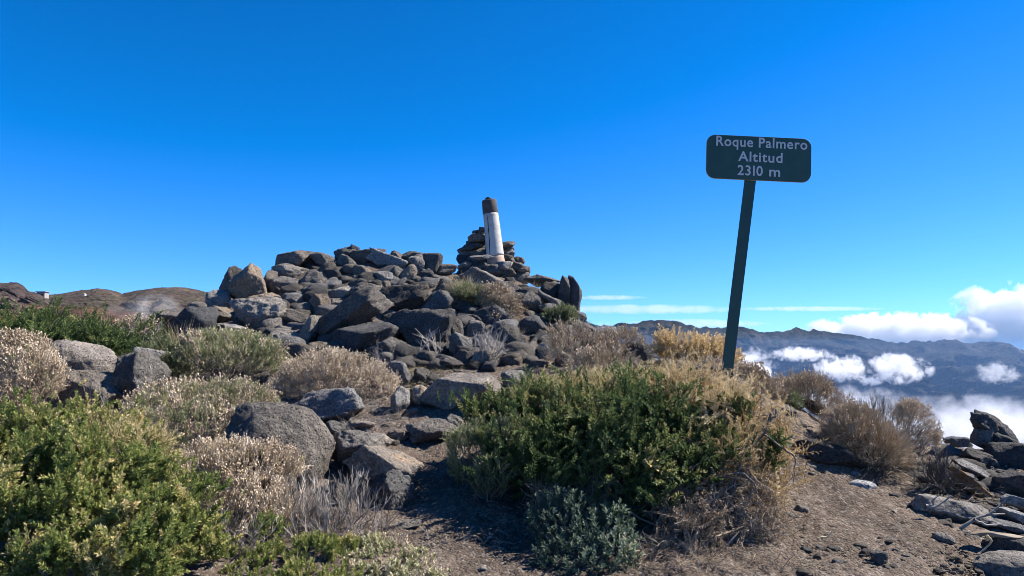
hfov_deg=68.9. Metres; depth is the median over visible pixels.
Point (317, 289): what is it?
rock
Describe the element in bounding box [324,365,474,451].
gravel
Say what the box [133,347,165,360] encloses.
rock
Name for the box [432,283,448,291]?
rock
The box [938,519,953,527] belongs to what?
stone
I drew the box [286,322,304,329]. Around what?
rock
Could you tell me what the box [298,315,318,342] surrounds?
rock
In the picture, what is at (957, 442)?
rock
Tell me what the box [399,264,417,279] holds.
rock
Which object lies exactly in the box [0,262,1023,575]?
ground
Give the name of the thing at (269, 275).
rock
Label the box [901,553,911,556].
stone
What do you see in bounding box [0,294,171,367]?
shrub
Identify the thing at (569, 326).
rock
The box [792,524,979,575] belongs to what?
gravel
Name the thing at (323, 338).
rock
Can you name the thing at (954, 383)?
mountain
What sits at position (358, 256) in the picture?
rock
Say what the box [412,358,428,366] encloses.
stone
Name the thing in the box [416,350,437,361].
stone
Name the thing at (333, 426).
rock
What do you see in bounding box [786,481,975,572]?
dry litter
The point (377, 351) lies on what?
bush
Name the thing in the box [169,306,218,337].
rock
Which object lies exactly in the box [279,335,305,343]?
rock
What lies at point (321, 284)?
rock
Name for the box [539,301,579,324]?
bush
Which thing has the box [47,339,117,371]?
boulder
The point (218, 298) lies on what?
rock
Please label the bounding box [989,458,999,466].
stone
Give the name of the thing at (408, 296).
boulder
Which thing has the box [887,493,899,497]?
stone
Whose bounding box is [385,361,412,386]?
rock
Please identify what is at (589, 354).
dry bush
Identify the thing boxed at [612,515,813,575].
dry litter
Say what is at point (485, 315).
rock
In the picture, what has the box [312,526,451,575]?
bush
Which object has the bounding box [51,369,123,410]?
boulder
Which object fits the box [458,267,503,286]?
rock
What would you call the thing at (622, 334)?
dry bush
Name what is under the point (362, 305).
boulder
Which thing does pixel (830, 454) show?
boulder
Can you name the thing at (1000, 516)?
stone
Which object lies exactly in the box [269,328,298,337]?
rock
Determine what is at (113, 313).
hill
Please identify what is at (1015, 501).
rock
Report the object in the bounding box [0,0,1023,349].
sky
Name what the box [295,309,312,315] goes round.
rock
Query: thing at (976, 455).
rock
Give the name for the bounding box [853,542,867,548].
stone
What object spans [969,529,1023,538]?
driftwood
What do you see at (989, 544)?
stick
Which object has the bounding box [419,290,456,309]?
rock
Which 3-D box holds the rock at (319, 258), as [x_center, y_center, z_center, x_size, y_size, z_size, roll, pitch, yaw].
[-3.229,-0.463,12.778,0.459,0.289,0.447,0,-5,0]
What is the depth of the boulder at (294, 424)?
5.28 m
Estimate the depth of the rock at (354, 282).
11.60 m
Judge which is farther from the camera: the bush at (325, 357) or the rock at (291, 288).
the rock at (291, 288)
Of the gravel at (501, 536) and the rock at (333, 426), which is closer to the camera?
the gravel at (501, 536)
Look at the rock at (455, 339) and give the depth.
9.18 m
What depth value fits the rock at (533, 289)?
11.80 m
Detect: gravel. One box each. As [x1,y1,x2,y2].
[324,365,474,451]
[410,450,518,573]
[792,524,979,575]
[794,414,1018,508]
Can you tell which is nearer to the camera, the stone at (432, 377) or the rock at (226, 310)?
the stone at (432, 377)
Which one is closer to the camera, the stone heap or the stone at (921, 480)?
the stone at (921, 480)
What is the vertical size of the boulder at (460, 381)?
0.399 m
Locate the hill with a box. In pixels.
[0,303,157,338]
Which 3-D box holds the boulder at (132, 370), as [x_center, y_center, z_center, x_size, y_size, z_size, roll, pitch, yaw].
[-3.500,0.894,7.061,0.447,0.634,0.607,-2,-5,27]
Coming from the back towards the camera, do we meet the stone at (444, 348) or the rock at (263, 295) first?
the rock at (263, 295)
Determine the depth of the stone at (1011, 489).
5.82 m
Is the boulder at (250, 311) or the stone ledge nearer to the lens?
the boulder at (250, 311)
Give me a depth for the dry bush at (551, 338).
8.47 m
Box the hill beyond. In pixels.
[49,287,233,314]
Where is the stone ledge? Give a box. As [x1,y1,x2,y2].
[469,255,495,260]
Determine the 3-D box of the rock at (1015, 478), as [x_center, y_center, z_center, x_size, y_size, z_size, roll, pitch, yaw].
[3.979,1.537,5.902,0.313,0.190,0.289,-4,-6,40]
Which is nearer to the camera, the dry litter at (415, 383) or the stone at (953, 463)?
the stone at (953, 463)
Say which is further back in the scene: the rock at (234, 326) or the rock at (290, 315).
the rock at (290, 315)
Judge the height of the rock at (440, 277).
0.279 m
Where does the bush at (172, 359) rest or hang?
on the ground
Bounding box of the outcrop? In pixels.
[969,409,1019,448]
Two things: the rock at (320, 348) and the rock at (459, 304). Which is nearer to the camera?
the rock at (320, 348)
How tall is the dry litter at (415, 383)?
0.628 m
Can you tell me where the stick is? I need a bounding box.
[980,535,992,551]
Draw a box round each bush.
[0,326,71,418]
[114,308,163,339]
[116,372,283,451]
[139,332,193,378]
[158,323,293,381]
[172,431,312,536]
[269,463,404,540]
[273,346,402,400]
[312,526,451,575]
[370,339,396,364]
[414,328,445,357]
[440,412,531,500]
[471,324,512,361]
[475,279,529,321]
[524,484,645,575]
[536,315,615,367]
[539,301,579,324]
[558,341,645,375]
[590,322,650,355]
[647,323,745,369]
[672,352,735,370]
[716,359,772,381]
[745,371,795,403]
[774,363,856,419]
[816,400,918,476]
[853,390,944,465]
[905,444,985,498]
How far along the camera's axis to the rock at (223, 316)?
10.57 m
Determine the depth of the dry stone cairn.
13.70 m
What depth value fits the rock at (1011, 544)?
4.57 m
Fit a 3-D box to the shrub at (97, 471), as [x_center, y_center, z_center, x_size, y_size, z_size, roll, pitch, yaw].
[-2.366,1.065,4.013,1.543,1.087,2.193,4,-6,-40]
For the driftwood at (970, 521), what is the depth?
4.89 m
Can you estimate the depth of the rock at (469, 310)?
10.94 m
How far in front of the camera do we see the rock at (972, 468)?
6.04 m
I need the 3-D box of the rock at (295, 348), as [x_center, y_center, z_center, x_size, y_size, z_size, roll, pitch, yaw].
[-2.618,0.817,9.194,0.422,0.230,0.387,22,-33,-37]
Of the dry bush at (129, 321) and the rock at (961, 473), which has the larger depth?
the dry bush at (129, 321)
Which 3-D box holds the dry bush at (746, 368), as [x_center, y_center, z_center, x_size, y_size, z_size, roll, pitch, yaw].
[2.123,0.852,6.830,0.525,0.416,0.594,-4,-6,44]
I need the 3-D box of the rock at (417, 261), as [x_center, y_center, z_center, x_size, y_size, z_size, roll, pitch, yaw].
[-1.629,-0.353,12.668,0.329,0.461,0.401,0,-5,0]
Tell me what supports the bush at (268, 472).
on the ground
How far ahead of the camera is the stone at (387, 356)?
8.86 m
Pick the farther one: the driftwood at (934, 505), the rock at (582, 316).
the rock at (582, 316)
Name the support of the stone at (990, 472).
on the ground
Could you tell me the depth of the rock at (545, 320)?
10.59 m
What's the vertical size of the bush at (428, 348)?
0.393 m
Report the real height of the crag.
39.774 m
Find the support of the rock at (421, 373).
on the ground
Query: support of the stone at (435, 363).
on the ground
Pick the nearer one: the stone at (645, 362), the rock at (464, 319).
the stone at (645, 362)
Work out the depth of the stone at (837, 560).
4.17 m
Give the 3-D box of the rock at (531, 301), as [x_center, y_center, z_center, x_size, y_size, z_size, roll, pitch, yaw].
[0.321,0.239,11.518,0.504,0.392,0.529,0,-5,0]
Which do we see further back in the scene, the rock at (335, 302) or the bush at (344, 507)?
the rock at (335, 302)
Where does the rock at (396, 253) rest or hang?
on the ground
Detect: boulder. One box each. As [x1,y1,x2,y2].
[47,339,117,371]
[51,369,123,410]
[111,349,170,410]
[222,401,335,492]
[226,263,266,298]
[228,295,286,327]
[295,387,364,420]
[315,285,393,335]
[326,320,400,353]
[332,430,385,462]
[342,444,424,479]
[368,469,414,509]
[379,284,429,311]
[389,308,454,346]
[406,418,456,444]
[420,372,501,410]
[488,321,527,344]
[793,439,869,468]
[908,493,998,524]
[972,550,1023,575]
[983,442,1023,469]
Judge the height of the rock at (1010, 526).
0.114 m
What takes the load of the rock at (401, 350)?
on the ground
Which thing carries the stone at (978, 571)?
on the ground
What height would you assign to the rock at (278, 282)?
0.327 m
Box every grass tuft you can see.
[153,316,201,359]
[438,270,502,306]
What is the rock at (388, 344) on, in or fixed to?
on the ground
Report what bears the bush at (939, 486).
on the ground
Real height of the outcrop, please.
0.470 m
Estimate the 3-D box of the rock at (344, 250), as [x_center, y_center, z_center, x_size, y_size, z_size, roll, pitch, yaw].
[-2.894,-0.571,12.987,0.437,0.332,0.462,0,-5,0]
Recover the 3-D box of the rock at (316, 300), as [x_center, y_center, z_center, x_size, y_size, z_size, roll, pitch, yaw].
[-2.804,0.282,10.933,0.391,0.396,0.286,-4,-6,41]
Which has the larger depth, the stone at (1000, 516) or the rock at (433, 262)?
the rock at (433, 262)
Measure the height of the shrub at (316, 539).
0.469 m
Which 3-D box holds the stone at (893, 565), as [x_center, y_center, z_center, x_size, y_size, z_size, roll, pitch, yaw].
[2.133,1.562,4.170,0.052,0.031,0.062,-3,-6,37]
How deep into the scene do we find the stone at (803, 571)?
4.06 m
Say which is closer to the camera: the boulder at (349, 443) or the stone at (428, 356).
the boulder at (349, 443)
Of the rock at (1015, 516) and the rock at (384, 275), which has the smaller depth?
the rock at (1015, 516)
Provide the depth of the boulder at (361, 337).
9.30 m
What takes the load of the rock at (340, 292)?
on the stone heap
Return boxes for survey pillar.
[482,198,504,263]
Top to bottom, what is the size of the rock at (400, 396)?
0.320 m
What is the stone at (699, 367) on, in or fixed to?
on the ground
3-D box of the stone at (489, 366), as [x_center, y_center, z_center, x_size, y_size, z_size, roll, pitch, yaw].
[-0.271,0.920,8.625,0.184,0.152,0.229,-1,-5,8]
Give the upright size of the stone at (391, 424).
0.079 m
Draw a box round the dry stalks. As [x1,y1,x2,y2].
[81,368,106,405]
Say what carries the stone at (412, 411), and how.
on the ground
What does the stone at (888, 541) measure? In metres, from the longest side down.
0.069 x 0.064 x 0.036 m
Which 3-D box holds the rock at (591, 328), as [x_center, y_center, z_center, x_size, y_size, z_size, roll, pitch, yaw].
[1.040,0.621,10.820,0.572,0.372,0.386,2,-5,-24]
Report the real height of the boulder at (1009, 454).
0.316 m
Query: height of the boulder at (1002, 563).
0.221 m
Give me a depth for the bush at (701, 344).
7.80 m
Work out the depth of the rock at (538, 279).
12.29 m
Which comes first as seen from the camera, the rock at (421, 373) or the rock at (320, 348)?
the rock at (421, 373)
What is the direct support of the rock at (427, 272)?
on the ground
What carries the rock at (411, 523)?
on the ground
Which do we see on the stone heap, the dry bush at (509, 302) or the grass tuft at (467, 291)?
the grass tuft at (467, 291)
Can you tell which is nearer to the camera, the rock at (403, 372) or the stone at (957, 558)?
the stone at (957, 558)
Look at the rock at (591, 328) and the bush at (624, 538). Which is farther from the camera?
the rock at (591, 328)
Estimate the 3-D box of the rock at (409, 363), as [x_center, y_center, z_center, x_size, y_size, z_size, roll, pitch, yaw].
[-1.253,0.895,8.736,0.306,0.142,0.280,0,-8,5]
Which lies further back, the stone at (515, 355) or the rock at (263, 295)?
the rock at (263, 295)
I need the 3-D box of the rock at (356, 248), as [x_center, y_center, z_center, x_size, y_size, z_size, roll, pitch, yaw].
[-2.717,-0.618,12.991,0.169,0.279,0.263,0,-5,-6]
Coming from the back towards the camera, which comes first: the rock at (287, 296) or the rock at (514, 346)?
the rock at (287, 296)
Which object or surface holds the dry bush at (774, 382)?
on the ground
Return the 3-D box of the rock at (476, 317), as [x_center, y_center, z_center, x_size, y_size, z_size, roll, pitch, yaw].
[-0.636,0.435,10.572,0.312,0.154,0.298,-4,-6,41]
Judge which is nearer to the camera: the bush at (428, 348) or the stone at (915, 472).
the stone at (915, 472)
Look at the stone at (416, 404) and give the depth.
7.15 m
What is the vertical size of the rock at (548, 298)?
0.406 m
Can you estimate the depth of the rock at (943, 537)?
4.64 m
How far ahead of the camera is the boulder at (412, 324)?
9.48 m
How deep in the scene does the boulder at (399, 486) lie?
5.05 m
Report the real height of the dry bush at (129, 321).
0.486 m
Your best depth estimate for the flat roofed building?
414.12 m
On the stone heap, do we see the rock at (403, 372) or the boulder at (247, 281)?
the boulder at (247, 281)
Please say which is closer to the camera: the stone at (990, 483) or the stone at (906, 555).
the stone at (906, 555)
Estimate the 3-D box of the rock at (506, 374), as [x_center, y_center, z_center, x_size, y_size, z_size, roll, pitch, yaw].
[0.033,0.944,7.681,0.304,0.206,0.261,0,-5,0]
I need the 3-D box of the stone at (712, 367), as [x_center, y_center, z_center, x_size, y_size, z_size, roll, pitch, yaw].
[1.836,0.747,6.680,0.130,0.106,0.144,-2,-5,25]
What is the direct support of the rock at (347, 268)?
on the stone heap
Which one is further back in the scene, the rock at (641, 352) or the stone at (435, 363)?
the rock at (641, 352)
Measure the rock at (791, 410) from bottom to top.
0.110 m
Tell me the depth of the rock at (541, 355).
9.17 m
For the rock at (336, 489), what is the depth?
5.01 m
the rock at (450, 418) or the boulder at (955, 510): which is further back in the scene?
the rock at (450, 418)
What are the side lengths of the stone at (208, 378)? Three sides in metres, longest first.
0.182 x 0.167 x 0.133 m
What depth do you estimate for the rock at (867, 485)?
5.53 m
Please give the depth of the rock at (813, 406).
7.00 m
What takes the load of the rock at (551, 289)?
on the ground
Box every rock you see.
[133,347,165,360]
[148,309,180,330]
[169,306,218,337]
[189,301,206,307]
[205,289,230,308]
[210,305,234,321]
[216,323,243,332]
[217,311,230,322]
[219,266,241,298]
[246,292,280,298]
[253,372,274,382]
[263,270,278,292]
[267,276,299,293]
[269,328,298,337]
[271,263,308,277]
[275,250,313,266]
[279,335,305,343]
[280,284,303,293]
[281,292,300,303]
[281,309,309,322]
[282,299,290,308]
[282,342,314,358]
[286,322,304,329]
[290,293,304,302]
[292,302,312,312]
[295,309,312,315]
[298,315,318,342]
[300,270,327,282]
[301,258,316,267]
[304,286,328,294]
[308,341,329,351]
[309,252,335,265]
[309,282,328,288]
[309,293,330,312]
[313,304,336,315]
[317,333,329,341]
[317,345,345,358]
[325,420,345,433]
[328,285,352,297]
[331,299,341,304]
[333,246,355,260]
[333,483,349,504]
[335,254,356,266]
[342,264,353,273]
[345,419,375,429]
[348,278,367,285]
[349,265,370,274]
[349,282,381,295]
[350,244,359,250]
[350,248,386,263]
[365,247,408,269]
[366,337,406,354]
[374,271,392,280]
[377,265,395,271]
[379,433,393,446]
[381,312,394,322]
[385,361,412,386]
[386,429,408,440]
[390,250,402,258]
[390,266,402,277]
[390,385,409,412]
[391,344,416,356]
[394,358,415,368]
[394,519,421,528]
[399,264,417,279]
[402,251,423,259]
[406,254,424,272]
[410,385,426,406]
[412,281,428,288]
[413,368,429,383]
[417,268,433,277]
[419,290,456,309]
[423,253,442,273]
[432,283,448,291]
[434,274,450,281]
[435,354,463,366]
[436,264,456,274]
[445,414,466,428]
[448,332,472,354]
[451,317,463,335]
[452,298,474,310]
[456,313,481,320]
[456,315,474,325]
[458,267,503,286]
[463,307,480,313]
[465,319,484,336]
[471,351,501,365]
[472,334,496,346]
[473,305,514,324]
[476,565,487,570]
[492,319,519,331]
[501,341,535,355]
[501,370,527,386]
[511,286,520,291]
[518,315,545,333]
[519,287,543,294]
[519,292,544,311]
[523,274,559,286]
[528,360,548,367]
[529,329,548,342]
[538,290,560,306]
[538,303,556,311]
[539,315,558,325]
[539,342,565,358]
[540,281,559,298]
[550,324,575,335]
[557,275,570,304]
[568,275,581,309]
[568,320,600,333]
[571,310,585,320]
[579,335,613,351]
[624,342,656,360]
[779,405,797,416]
[794,504,808,512]
[802,398,824,415]
[849,479,878,489]
[851,470,859,475]
[869,550,887,564]
[891,508,898,513]
[931,531,955,543]
[942,466,991,496]
[943,436,972,447]
[953,459,989,477]
[957,530,980,539]
[960,448,994,466]
[982,536,1023,551]
[988,517,1023,533]
[991,507,1023,523]
[992,470,1023,493]
[1000,494,1023,510]
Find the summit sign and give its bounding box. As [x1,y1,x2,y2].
[706,135,810,378]
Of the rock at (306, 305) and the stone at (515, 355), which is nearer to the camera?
the stone at (515, 355)
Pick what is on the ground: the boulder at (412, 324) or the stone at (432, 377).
the stone at (432, 377)
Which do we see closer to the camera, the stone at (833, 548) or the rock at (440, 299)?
the stone at (833, 548)
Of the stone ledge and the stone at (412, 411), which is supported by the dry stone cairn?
the stone ledge
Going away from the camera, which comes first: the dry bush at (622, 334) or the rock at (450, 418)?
the rock at (450, 418)
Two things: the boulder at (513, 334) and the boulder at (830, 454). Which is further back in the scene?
the boulder at (513, 334)
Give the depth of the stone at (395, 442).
6.25 m
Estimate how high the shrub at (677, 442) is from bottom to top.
1.515 m
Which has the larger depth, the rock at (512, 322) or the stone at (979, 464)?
the rock at (512, 322)
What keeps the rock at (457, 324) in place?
on the ground
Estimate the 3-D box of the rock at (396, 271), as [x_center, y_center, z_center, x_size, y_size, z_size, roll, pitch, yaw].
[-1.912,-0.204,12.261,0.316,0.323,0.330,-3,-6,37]
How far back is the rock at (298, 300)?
11.26 m
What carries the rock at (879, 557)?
on the ground
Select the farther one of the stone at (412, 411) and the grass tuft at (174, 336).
the grass tuft at (174, 336)
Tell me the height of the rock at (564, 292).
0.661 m
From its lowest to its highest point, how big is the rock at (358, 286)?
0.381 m
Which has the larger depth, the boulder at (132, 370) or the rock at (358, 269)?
the rock at (358, 269)
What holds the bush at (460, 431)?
on the ground
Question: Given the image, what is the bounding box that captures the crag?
[0,282,58,314]
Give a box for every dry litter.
[330,393,418,450]
[402,350,467,389]
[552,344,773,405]
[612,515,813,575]
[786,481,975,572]
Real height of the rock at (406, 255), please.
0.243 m
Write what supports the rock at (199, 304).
on the ground
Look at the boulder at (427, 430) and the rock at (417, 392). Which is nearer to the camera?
the boulder at (427, 430)
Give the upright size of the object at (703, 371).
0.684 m
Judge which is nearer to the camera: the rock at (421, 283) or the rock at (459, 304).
the rock at (459, 304)
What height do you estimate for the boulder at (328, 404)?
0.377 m
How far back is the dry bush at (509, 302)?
11.00 m
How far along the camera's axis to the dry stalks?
5.96 m
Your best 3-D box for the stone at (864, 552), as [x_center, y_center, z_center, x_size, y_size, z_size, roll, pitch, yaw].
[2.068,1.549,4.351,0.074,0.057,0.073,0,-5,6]
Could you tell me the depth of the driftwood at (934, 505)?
5.00 m
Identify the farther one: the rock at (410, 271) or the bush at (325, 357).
the rock at (410, 271)
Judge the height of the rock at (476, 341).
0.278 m
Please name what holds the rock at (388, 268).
on the ground
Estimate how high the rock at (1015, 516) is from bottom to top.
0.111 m
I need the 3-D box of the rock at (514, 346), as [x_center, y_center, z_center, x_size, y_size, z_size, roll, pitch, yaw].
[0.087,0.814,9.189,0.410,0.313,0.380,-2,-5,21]
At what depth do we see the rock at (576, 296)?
11.67 m
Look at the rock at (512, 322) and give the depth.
10.13 m
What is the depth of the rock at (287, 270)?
12.28 m
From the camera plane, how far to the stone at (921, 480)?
5.80 m
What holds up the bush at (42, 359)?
on the ground
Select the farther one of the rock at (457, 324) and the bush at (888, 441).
the rock at (457, 324)
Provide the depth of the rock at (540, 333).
9.78 m
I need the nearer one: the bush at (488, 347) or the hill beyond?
the bush at (488, 347)
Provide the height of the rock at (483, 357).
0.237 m
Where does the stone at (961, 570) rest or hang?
on the ground
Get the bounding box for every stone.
[198,375,212,384]
[369,409,377,413]
[374,351,393,361]
[385,422,395,427]
[391,440,401,445]
[403,407,420,415]
[411,402,424,406]
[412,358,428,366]
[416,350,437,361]
[424,342,448,353]
[426,358,447,369]
[427,374,438,381]
[480,361,496,371]
[500,353,522,365]
[507,350,527,360]
[644,358,657,364]
[687,364,705,373]
[710,366,721,371]
[797,567,810,574]
[800,546,811,552]
[813,553,821,558]
[827,545,838,550]
[832,558,842,563]
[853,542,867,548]
[860,549,870,556]
[884,540,895,543]
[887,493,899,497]
[889,564,897,568]
[897,447,921,461]
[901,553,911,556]
[907,470,919,477]
[914,482,935,493]
[916,474,929,483]
[929,443,961,456]
[933,457,954,464]
[933,568,945,574]
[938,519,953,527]
[950,556,962,563]
[951,567,963,573]
[953,458,987,471]
[956,481,986,495]
[965,472,977,480]
[973,503,995,512]
[974,568,983,573]
[977,477,996,490]
[986,470,996,474]
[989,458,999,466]
[989,474,1023,497]
[989,528,1000,531]
[995,490,1006,495]
[995,512,1007,518]
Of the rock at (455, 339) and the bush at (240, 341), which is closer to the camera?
the bush at (240, 341)
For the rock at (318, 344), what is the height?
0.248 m
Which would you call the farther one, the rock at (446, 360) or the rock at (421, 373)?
the rock at (446, 360)
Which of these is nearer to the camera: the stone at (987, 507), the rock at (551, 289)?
the stone at (987, 507)
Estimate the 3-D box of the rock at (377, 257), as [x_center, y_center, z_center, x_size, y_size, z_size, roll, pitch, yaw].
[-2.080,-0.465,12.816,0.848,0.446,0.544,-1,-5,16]
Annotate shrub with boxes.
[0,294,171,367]
[0,378,243,575]
[196,501,371,575]
[437,343,827,568]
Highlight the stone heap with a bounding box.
[162,260,612,371]
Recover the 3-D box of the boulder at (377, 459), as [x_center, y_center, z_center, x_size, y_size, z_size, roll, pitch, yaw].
[-0.887,1.251,5.351,0.519,0.286,0.431,-2,-5,20]
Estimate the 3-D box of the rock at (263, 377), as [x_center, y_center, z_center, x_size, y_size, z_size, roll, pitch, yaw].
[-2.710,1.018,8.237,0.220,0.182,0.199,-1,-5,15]
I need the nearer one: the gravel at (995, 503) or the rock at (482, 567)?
the rock at (482, 567)
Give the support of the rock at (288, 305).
on the ground
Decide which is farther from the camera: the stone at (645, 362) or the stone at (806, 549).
the stone at (645, 362)
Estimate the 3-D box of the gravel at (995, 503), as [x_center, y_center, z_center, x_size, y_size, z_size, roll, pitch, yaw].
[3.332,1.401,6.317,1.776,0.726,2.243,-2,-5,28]
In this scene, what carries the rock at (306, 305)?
on the ground
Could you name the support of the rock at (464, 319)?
on the ground
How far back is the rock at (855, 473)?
5.76 m
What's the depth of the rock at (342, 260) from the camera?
12.42 m
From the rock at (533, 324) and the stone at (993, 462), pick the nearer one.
the stone at (993, 462)
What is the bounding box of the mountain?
[585,320,1023,448]
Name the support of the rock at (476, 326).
on the ground
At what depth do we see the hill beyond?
502.87 m
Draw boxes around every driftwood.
[925,495,951,507]
[958,500,1005,530]
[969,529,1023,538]
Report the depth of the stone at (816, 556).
4.24 m
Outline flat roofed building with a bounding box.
[35,291,50,298]
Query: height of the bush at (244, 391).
0.752 m
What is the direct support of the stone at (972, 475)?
on the ground
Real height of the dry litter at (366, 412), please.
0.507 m
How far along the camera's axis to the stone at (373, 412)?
7.03 m
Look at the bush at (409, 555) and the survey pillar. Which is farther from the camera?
the survey pillar
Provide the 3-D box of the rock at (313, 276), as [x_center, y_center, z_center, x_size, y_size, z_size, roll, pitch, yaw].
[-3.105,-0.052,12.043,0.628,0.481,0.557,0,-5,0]
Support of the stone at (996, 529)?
on the ground
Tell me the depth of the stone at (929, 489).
5.65 m
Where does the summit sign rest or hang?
on the ground
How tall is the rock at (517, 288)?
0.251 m
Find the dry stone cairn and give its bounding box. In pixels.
[456,227,529,284]
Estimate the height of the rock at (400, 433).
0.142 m
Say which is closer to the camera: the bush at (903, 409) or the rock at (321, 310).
the bush at (903, 409)
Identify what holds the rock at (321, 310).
on the ground
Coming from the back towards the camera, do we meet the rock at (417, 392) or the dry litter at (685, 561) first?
the rock at (417, 392)
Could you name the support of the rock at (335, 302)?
on the ground
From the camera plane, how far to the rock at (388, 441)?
6.21 m
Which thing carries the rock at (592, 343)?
on the ground
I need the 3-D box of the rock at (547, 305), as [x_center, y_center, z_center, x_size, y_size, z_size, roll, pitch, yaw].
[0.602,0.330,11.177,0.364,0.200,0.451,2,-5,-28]
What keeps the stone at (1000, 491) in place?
on the ground
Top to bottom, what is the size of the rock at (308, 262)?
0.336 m
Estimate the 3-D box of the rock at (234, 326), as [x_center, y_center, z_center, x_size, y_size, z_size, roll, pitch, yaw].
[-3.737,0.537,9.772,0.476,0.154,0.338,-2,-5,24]
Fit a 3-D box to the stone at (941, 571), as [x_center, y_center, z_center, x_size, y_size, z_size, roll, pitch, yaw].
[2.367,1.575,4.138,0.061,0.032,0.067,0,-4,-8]
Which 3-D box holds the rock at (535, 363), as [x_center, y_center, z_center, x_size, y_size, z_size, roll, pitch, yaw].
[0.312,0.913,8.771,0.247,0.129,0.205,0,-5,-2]
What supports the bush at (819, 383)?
on the ground
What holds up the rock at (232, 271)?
on the stone heap
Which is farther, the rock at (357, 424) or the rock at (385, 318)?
the rock at (385, 318)
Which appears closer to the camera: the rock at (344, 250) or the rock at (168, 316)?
the rock at (168, 316)
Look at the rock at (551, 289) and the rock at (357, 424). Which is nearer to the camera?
the rock at (357, 424)
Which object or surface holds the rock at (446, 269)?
on the ground
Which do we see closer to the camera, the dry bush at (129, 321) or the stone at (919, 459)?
the stone at (919, 459)
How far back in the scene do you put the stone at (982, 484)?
5.79 m
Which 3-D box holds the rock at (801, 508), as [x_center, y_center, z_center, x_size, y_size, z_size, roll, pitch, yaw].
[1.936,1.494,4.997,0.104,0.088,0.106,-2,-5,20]
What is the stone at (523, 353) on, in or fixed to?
on the ground
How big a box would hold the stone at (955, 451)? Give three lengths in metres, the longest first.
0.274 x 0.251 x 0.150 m
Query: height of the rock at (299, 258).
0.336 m

